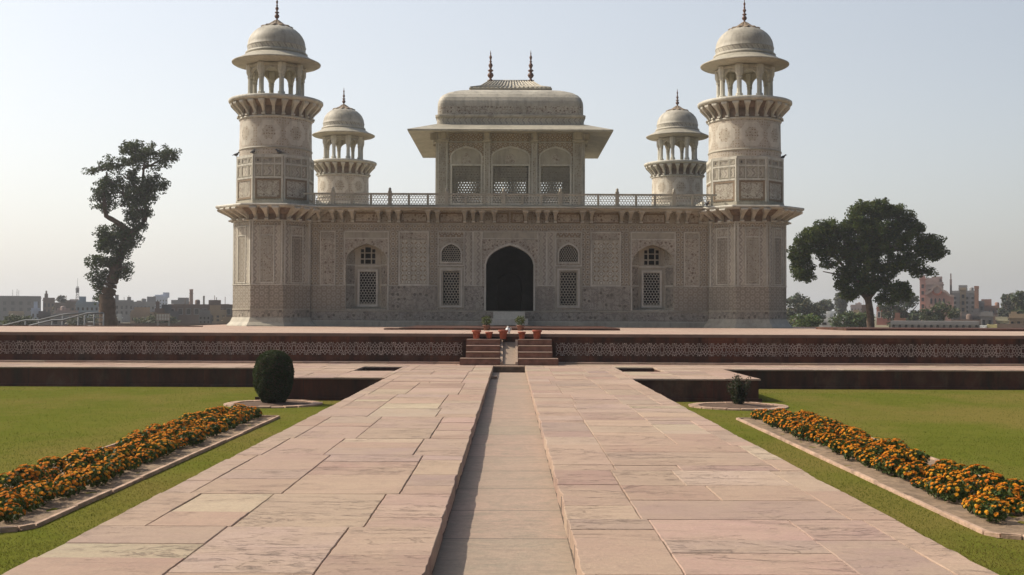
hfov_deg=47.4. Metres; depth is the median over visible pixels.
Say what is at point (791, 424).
marigold plant
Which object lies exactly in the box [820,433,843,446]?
marigold plant
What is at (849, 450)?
marigold plant
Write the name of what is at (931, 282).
city house
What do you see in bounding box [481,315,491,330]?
potted plant
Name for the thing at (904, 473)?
marigold plant
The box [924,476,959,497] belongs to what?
marigold plant
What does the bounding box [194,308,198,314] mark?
window
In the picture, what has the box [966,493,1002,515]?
marigold plant
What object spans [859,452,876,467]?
marigold plant
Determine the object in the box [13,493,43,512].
marigold plant
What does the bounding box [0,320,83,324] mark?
garden wall
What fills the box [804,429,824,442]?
marigold plant
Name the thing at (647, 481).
path
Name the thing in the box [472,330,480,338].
flower pot
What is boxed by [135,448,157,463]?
marigold plant
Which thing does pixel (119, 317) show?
city house
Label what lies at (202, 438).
marigold plant
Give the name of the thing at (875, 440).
marigold plant
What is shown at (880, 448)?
marigold plant
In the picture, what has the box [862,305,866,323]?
city house
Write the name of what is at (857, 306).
city house
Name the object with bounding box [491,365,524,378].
channel end slab
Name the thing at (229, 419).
marigold plant
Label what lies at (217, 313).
city house
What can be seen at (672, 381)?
terrace
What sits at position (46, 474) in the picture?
marigold plant
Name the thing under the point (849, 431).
marigold plant
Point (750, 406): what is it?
round bed
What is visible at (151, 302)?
city house
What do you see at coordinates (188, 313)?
city house
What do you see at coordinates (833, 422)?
marigold plant
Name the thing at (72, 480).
marigold plant
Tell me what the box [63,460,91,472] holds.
marigold plant
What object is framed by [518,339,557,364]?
stone steps
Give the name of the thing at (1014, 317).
city house
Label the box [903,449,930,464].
marigold plant
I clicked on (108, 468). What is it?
marigold plant
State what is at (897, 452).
marigold plant
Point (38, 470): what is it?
marigold plant
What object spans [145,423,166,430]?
marigold plant
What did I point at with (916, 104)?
sky
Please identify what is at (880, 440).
marigold plant
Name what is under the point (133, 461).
marigold plant
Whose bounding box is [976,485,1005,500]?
marigold plant
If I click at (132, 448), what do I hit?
marigold plant
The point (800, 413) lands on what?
marigold plant
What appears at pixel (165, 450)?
marigold plant
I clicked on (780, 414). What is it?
marigold plant
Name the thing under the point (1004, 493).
marigold plant
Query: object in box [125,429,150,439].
marigold plant
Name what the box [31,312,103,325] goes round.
handrail
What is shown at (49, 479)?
marigold plant
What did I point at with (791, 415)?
marigold plant
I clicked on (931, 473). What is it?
marigold plant
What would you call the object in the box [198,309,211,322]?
city house
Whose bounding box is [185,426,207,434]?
marigold plant
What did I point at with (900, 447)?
marigold plant
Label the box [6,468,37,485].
marigold plant
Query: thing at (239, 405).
marigold plant
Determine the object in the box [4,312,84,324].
handrail
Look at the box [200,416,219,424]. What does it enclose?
marigold plant
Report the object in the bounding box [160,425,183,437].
marigold plant
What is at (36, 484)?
marigold plant
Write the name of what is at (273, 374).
clipped bush
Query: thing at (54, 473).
marigold plant
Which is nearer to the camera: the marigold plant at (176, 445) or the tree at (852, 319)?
the marigold plant at (176, 445)
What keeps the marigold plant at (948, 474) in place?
in the flower bed at (1008, 528)
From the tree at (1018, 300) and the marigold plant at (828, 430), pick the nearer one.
the marigold plant at (828, 430)
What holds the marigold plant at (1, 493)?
in the flower bed at (37, 517)
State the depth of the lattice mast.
289.81 m
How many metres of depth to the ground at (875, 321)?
228.69 m
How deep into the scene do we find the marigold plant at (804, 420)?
18.53 m
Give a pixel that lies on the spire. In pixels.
(950, 285)
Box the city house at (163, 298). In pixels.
[153,292,168,307]
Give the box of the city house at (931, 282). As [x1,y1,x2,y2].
[926,276,943,291]
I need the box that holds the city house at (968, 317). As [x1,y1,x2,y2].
[951,314,997,327]
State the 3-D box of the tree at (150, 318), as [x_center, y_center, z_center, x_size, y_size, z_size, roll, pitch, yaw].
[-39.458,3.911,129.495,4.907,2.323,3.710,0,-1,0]
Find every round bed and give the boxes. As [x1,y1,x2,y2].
[224,399,322,407]
[688,402,787,410]
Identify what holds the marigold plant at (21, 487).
in the flower bed at (37, 517)
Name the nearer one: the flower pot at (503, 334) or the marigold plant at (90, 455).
the marigold plant at (90, 455)
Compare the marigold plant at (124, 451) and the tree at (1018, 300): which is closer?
the marigold plant at (124, 451)
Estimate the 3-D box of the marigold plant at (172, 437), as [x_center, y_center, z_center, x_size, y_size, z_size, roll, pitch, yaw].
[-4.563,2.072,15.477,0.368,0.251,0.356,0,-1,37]
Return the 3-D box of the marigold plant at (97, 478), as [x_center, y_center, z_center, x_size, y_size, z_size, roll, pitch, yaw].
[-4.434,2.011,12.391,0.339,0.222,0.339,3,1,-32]
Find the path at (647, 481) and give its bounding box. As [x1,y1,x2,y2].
[2,365,998,574]
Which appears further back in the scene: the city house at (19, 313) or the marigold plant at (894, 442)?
the city house at (19, 313)
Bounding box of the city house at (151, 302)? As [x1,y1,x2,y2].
[134,297,155,311]
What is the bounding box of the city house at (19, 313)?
[8,311,24,317]
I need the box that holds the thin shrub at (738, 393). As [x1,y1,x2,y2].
[726,374,750,403]
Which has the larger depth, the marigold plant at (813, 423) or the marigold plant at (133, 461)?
the marigold plant at (813, 423)
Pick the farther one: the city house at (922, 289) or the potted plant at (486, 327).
the city house at (922, 289)
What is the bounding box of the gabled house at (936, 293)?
[925,284,953,320]
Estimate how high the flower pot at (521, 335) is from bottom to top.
0.206 m
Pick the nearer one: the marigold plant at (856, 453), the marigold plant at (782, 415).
the marigold plant at (856, 453)
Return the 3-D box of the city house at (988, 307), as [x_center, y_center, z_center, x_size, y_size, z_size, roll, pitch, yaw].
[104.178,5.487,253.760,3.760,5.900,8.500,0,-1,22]
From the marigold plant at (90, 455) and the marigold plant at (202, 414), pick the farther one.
the marigold plant at (202, 414)
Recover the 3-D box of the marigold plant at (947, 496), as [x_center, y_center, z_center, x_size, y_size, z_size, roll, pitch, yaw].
[4.390,2.027,11.566,0.321,0.208,0.329,0,-4,3]
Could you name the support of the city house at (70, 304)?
on the ground at (875, 321)
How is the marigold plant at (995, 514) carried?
in the flower bed at (1008, 528)
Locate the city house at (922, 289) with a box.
[919,275,925,320]
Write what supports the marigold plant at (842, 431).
in the flower bed at (1008, 528)
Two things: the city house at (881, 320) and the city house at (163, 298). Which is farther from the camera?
the city house at (163, 298)
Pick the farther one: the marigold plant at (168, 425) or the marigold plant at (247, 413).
the marigold plant at (247, 413)
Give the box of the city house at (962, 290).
[959,287,966,311]
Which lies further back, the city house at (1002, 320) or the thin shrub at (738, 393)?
the city house at (1002, 320)
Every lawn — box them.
[0,386,339,574]
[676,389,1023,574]
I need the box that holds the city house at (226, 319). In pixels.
[221,317,231,322]
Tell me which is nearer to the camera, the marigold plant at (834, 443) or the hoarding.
the marigold plant at (834, 443)
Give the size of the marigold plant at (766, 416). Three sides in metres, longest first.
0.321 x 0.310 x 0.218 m
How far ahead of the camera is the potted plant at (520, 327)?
38.12 m
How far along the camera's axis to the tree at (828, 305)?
189.12 m
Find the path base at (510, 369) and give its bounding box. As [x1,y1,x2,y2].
[432,367,576,574]
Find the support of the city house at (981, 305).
on the ground at (875, 321)
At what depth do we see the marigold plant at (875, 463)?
13.88 m
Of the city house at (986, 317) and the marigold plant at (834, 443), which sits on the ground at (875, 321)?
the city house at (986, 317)
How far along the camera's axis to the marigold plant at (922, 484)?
12.31 m
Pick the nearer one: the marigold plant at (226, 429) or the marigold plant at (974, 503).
the marigold plant at (974, 503)
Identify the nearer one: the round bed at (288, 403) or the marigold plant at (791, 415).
the marigold plant at (791, 415)
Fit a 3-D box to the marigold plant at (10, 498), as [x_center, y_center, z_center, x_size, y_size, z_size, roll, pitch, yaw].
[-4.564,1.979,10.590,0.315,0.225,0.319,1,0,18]
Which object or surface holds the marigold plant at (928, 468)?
in the flower bed at (1008, 528)
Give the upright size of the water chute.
0.675 m
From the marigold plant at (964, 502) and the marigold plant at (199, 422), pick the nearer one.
the marigold plant at (964, 502)
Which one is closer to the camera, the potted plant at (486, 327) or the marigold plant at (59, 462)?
the marigold plant at (59, 462)
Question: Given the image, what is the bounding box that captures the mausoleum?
[215,0,803,327]
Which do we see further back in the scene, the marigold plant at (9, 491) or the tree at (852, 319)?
the tree at (852, 319)
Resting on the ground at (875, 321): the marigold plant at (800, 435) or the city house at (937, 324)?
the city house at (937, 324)
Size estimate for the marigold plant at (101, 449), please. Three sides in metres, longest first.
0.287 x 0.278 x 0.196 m
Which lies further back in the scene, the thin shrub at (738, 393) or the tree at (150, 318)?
the tree at (150, 318)
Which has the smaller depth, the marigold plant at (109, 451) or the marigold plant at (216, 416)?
the marigold plant at (109, 451)
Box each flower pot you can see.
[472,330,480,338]
[485,332,492,338]
[498,330,507,338]
[518,332,525,338]
[532,330,541,338]
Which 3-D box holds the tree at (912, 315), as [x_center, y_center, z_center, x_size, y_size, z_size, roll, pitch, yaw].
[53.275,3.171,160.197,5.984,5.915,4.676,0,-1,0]
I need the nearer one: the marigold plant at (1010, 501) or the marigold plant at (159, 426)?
the marigold plant at (1010, 501)
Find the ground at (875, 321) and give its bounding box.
[789,316,919,326]
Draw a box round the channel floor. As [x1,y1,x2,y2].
[432,372,575,574]
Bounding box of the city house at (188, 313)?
[168,295,232,322]
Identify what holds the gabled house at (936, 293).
on the ground at (875, 321)
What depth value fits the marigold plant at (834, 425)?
17.90 m
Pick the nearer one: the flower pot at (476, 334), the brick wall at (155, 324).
the flower pot at (476, 334)
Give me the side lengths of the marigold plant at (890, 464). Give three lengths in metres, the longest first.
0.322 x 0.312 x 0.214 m
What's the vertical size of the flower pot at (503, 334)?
0.252 m
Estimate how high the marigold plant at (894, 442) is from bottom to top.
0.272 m
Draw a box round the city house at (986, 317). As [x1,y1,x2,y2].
[979,311,993,324]
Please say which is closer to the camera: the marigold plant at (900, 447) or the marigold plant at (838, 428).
the marigold plant at (900, 447)
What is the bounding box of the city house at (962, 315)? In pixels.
[951,311,966,319]
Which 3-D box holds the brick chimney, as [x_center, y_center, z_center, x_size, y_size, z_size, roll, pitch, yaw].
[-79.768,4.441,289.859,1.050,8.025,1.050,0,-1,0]
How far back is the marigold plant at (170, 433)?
16.00 m
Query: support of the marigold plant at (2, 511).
in the flower bed at (37, 517)
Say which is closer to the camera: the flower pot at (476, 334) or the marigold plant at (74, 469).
the marigold plant at (74, 469)
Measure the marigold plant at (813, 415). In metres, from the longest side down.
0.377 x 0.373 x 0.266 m
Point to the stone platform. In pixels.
(435, 343)
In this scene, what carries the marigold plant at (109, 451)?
in the flower bed at (37, 517)
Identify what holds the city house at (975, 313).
on the ground at (875, 321)
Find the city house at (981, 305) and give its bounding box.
[979,301,984,312]
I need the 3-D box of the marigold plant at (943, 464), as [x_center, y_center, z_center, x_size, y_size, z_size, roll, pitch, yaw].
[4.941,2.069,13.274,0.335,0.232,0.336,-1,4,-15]
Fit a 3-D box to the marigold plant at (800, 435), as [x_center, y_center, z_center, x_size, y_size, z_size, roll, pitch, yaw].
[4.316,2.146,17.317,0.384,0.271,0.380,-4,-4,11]
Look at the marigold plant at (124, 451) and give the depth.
14.03 m
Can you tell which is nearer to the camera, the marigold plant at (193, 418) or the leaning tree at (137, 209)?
the marigold plant at (193, 418)
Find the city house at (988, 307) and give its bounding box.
[981,299,998,314]
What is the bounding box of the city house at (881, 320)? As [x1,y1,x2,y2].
[876,306,891,324]
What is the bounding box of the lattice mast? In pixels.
[75,278,78,300]
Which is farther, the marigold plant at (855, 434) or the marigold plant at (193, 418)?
the marigold plant at (193, 418)
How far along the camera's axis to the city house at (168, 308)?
153.75 m
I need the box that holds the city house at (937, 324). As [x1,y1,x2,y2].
[890,321,978,327]
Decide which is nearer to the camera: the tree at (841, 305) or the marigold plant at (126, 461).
the marigold plant at (126, 461)
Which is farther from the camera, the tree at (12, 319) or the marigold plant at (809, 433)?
the tree at (12, 319)
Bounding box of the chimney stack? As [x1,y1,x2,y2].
[974,286,978,307]
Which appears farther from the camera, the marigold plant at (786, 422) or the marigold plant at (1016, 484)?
the marigold plant at (786, 422)
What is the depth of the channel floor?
9.51 m
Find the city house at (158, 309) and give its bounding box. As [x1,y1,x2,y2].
[155,301,165,315]
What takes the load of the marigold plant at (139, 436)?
in the flower bed at (37, 517)
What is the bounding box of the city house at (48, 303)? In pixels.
[42,291,55,313]
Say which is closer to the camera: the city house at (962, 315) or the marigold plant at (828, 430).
the marigold plant at (828, 430)
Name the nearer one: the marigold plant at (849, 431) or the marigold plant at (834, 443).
the marigold plant at (834, 443)
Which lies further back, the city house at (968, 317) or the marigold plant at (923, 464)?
the city house at (968, 317)
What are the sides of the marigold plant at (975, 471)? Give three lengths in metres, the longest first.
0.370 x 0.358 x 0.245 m
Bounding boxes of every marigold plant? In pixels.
[0,472,26,491]
[0,488,18,500]
[0,491,19,504]
[0,493,28,514]
[0,503,25,522]
[0,508,3,521]
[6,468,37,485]
[8,464,44,480]
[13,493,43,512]
[16,480,42,494]
[22,485,55,505]
[23,481,59,502]
[28,468,47,479]
[34,456,65,476]
[39,476,56,486]
[45,469,61,478]
[53,472,85,493]
[53,482,75,498]
[61,452,90,468]
[61,471,92,489]
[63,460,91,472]
[64,468,82,479]
[70,447,94,463]
[74,451,105,464]
[81,466,110,486]
[83,461,116,481]
[92,446,108,453]
[92,449,122,462]
[101,453,130,470]
[103,459,125,476]
[108,447,133,457]
[114,437,137,446]
[120,443,140,456]
[124,438,147,455]
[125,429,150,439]
[125,433,145,442]
[126,456,141,469]
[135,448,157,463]
[136,442,164,459]
[143,428,161,435]
[144,444,166,458]
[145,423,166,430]
[147,433,171,446]
[152,439,174,455]
[153,431,176,442]
[155,434,181,450]
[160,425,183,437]
[162,423,178,428]
[162,439,178,454]
[164,429,181,434]
[166,419,186,426]
[170,424,187,433]
[175,439,187,448]
[176,430,200,445]
[178,413,200,420]
[181,420,194,426]
[182,429,206,445]
[183,416,199,424]
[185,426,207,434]
[193,419,207,424]
[195,411,208,418]
[195,426,214,437]
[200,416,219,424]
[202,413,220,421]
[202,422,222,435]
[204,408,221,414]
[218,406,230,413]
[218,415,239,428]
[221,424,228,432]
[225,410,247,423]
[228,403,246,410]
[228,407,244,412]
[235,410,252,420]
[245,406,262,418]
[750,409,764,419]
[757,409,774,419]
[763,413,777,425]
[767,416,782,427]
[778,411,791,416]
[778,417,800,432]
[781,411,799,418]
[786,421,803,432]
[787,414,804,418]
[789,423,813,438]
[797,411,811,415]
[799,417,814,424]
[803,412,820,418]
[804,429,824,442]
[805,419,827,426]
[813,424,830,434]
[813,433,830,445]
[815,416,832,426]
[820,427,837,434]
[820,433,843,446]
[823,418,843,426]
[828,423,840,433]
[828,439,846,453]
[834,424,848,434]
[839,426,859,435]
[839,434,856,441]
[841,440,868,455]
[841,445,861,460]
[844,427,865,437]
[850,431,871,439]
[853,438,871,446]
[854,447,879,462]
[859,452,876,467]
[863,442,884,453]
[866,437,882,442]
[868,443,890,455]
[870,456,886,469]
[872,453,902,472]
[876,438,893,446]
[880,438,907,453]
[881,458,904,475]
[883,449,908,464]
[886,448,908,460]
[888,443,910,451]
[896,462,923,479]
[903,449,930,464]
[910,477,927,487]
[911,460,929,473]
[918,478,934,490]
[920,465,942,478]
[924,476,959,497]
[925,468,949,480]
[931,459,959,471]
[937,481,971,501]
[943,470,971,484]
[945,464,972,476]
[951,473,974,491]
[957,478,983,495]
[961,495,979,512]
[962,464,993,481]
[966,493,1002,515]
[975,497,1014,522]
[976,473,997,486]
[976,473,1010,487]
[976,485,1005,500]
[982,486,1018,507]
[996,478,1023,500]
[1003,497,1023,513]
[1014,485,1023,500]
[1015,502,1023,515]
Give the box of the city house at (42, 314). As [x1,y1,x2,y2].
[37,311,50,319]
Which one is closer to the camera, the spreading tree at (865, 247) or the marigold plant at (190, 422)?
the marigold plant at (190, 422)
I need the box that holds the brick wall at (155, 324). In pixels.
[85,323,227,325]
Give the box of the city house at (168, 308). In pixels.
[161,304,178,322]
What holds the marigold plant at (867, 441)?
in the flower bed at (1008, 528)
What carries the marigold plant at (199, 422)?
in the flower bed at (37, 517)
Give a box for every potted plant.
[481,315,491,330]
[514,315,525,330]
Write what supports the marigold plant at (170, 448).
in the flower bed at (37, 517)
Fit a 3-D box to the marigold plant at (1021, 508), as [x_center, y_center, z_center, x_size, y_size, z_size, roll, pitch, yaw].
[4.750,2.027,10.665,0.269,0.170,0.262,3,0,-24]
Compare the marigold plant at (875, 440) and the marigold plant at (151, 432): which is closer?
the marigold plant at (875, 440)
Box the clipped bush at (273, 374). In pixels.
[252,349,294,402]
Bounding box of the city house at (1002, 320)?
[995,317,1008,323]
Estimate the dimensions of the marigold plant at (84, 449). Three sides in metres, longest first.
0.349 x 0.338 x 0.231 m
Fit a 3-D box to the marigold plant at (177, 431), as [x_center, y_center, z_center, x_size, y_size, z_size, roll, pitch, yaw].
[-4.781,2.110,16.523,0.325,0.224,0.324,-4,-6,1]
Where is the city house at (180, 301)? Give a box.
[171,298,188,303]
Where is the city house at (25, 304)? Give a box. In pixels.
[0,295,40,319]
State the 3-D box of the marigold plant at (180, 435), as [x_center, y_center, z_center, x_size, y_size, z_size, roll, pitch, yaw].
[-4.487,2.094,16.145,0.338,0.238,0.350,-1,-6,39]
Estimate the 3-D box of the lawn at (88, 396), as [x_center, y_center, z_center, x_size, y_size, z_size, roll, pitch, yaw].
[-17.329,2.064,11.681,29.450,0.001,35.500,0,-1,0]
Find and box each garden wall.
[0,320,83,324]
[997,324,1023,327]
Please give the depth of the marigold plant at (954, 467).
12.93 m
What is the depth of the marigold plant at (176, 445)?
15.22 m
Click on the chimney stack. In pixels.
(976, 296)
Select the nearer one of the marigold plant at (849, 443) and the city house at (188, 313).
the marigold plant at (849, 443)
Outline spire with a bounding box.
[950,273,951,294]
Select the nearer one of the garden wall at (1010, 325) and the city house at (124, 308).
the garden wall at (1010, 325)
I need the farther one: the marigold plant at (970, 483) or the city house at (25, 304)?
the city house at (25, 304)
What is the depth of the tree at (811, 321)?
111.30 m
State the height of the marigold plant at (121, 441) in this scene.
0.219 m
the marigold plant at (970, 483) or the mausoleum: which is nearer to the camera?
the marigold plant at (970, 483)
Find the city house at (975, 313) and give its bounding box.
[970,308,980,319]
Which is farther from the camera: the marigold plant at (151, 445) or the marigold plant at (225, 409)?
the marigold plant at (225, 409)
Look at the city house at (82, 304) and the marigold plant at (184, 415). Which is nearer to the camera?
the marigold plant at (184, 415)
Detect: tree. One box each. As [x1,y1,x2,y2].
[0,313,36,324]
[52,295,65,313]
[65,314,98,324]
[82,139,182,325]
[133,313,180,322]
[786,197,950,326]
[786,292,826,325]
[790,313,823,326]
[816,299,834,313]
[828,310,875,326]
[833,293,847,315]
[876,292,920,326]
[918,301,960,320]
[997,293,1014,319]
[1008,290,1023,323]
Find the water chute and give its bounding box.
[500,339,517,364]
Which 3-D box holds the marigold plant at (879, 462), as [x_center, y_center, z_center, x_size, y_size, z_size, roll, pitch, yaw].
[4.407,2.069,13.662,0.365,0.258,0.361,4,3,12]
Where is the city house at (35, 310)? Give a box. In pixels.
[30,301,40,318]
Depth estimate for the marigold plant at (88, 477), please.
12.07 m
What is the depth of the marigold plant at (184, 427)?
16.92 m
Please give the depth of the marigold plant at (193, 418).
18.49 m
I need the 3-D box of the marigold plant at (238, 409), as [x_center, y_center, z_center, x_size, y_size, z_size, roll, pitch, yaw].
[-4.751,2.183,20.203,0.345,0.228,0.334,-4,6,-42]
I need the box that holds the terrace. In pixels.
[0,360,1023,401]
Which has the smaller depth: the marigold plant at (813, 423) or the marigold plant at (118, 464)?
the marigold plant at (118, 464)
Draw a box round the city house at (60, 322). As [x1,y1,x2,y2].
[50,314,68,324]
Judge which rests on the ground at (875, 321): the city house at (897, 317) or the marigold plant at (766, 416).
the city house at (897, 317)
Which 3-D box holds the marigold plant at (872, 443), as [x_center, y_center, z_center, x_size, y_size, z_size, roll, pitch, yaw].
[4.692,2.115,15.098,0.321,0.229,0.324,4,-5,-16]
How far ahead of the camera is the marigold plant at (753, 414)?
20.59 m
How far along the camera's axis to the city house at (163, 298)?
420.20 m
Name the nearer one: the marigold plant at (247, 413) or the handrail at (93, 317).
the marigold plant at (247, 413)
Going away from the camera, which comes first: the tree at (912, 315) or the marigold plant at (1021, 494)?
the marigold plant at (1021, 494)
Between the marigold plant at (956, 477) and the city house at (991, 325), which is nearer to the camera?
the marigold plant at (956, 477)
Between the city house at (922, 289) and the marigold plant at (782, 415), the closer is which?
the marigold plant at (782, 415)
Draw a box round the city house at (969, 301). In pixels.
[952,285,973,313]
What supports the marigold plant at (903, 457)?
in the flower bed at (1008, 528)
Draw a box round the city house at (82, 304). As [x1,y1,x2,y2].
[75,296,98,317]
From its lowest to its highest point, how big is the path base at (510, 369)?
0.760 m
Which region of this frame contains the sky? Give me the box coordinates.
[0,0,1023,315]
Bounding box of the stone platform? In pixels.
[0,324,1023,363]
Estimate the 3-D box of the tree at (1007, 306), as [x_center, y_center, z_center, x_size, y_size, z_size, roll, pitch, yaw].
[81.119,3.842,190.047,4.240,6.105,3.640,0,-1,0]
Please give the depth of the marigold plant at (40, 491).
11.09 m
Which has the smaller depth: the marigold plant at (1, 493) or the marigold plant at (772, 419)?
the marigold plant at (1, 493)
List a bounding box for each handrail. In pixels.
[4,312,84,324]
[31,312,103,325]
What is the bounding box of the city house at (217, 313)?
[210,305,226,322]
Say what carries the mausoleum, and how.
on the stone platform
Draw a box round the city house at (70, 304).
[54,296,76,309]
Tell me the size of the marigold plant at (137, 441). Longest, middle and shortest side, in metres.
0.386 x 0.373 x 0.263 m
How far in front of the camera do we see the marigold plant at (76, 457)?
13.43 m
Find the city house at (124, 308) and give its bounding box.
[115,295,133,322]
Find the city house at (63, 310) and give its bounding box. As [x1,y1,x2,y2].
[54,306,77,319]
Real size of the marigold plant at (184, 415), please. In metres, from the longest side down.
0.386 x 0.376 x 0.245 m
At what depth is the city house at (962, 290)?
238.13 m
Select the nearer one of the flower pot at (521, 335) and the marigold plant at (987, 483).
the marigold plant at (987, 483)
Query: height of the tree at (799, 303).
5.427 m
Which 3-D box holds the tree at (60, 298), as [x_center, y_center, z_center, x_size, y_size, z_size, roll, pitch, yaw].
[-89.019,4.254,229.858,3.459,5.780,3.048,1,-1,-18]
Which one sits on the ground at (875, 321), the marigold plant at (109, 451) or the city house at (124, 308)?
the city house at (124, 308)
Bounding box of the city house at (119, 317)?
[117,314,122,322]
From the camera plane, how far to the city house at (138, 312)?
180.00 m
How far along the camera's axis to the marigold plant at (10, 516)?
10.26 m
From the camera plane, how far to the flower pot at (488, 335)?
32.04 m
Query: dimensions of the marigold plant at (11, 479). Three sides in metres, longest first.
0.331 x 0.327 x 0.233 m
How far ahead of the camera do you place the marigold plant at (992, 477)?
11.94 m
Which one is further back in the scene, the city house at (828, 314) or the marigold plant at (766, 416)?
the city house at (828, 314)
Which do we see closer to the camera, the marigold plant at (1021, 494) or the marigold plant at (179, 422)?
the marigold plant at (1021, 494)
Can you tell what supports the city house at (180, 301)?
on the ground at (875, 321)
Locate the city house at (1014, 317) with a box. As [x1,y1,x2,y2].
[1007,312,1023,323]
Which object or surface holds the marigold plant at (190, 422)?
in the flower bed at (37, 517)
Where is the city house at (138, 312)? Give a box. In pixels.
[129,307,153,322]
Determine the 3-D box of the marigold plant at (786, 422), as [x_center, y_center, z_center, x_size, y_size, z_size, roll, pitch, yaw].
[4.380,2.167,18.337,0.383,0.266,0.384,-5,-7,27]
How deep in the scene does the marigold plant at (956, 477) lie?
12.21 m
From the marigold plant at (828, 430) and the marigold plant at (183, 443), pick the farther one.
the marigold plant at (828, 430)
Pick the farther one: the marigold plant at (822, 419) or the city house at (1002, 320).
the city house at (1002, 320)
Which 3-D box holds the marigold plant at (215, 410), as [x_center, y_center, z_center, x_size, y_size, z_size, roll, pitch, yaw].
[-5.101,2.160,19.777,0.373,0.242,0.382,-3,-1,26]
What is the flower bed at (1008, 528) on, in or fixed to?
on the ground at (875, 321)
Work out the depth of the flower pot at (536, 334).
32.02 m
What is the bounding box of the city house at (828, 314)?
[819,311,844,326]
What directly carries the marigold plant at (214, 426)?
in the flower bed at (37, 517)
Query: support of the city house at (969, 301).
on the ground at (875, 321)
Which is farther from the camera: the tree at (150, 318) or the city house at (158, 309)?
the city house at (158, 309)
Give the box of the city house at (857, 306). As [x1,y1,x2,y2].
[850,302,861,312]
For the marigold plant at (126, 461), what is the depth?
13.37 m
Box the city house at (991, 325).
[987,324,996,327]
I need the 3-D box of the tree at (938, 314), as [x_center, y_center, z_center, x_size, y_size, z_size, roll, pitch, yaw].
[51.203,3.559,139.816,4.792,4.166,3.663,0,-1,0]
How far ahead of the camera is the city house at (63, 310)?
190.12 m
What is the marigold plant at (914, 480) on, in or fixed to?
in the flower bed at (1008, 528)
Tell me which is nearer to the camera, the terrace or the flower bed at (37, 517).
the flower bed at (37, 517)
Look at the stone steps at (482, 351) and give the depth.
31.45 m
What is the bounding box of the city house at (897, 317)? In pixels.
[894,313,905,320]
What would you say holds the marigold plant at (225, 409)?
in the flower bed at (37, 517)
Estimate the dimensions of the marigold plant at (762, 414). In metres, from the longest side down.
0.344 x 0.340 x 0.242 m
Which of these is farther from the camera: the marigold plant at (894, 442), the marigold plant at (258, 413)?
the marigold plant at (258, 413)
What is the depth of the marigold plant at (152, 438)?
15.67 m
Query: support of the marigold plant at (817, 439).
in the flower bed at (1008, 528)
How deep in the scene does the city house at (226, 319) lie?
129.83 m
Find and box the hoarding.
[156,313,169,325]
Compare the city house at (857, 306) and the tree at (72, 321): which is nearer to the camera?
the tree at (72, 321)
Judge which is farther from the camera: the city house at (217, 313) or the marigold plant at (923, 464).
the city house at (217, 313)
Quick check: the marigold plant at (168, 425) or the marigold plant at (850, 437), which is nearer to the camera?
the marigold plant at (850, 437)
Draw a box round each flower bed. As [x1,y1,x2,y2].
[0,415,279,532]
[736,417,1023,539]
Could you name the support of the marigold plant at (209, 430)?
in the flower bed at (37, 517)
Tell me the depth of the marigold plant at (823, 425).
17.47 m
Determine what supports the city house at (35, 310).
on the ground at (875, 321)
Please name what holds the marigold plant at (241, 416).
in the flower bed at (37, 517)
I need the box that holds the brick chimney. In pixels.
[189,289,192,303]
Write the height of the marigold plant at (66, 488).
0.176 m
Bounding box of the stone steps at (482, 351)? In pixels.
[460,339,499,364]

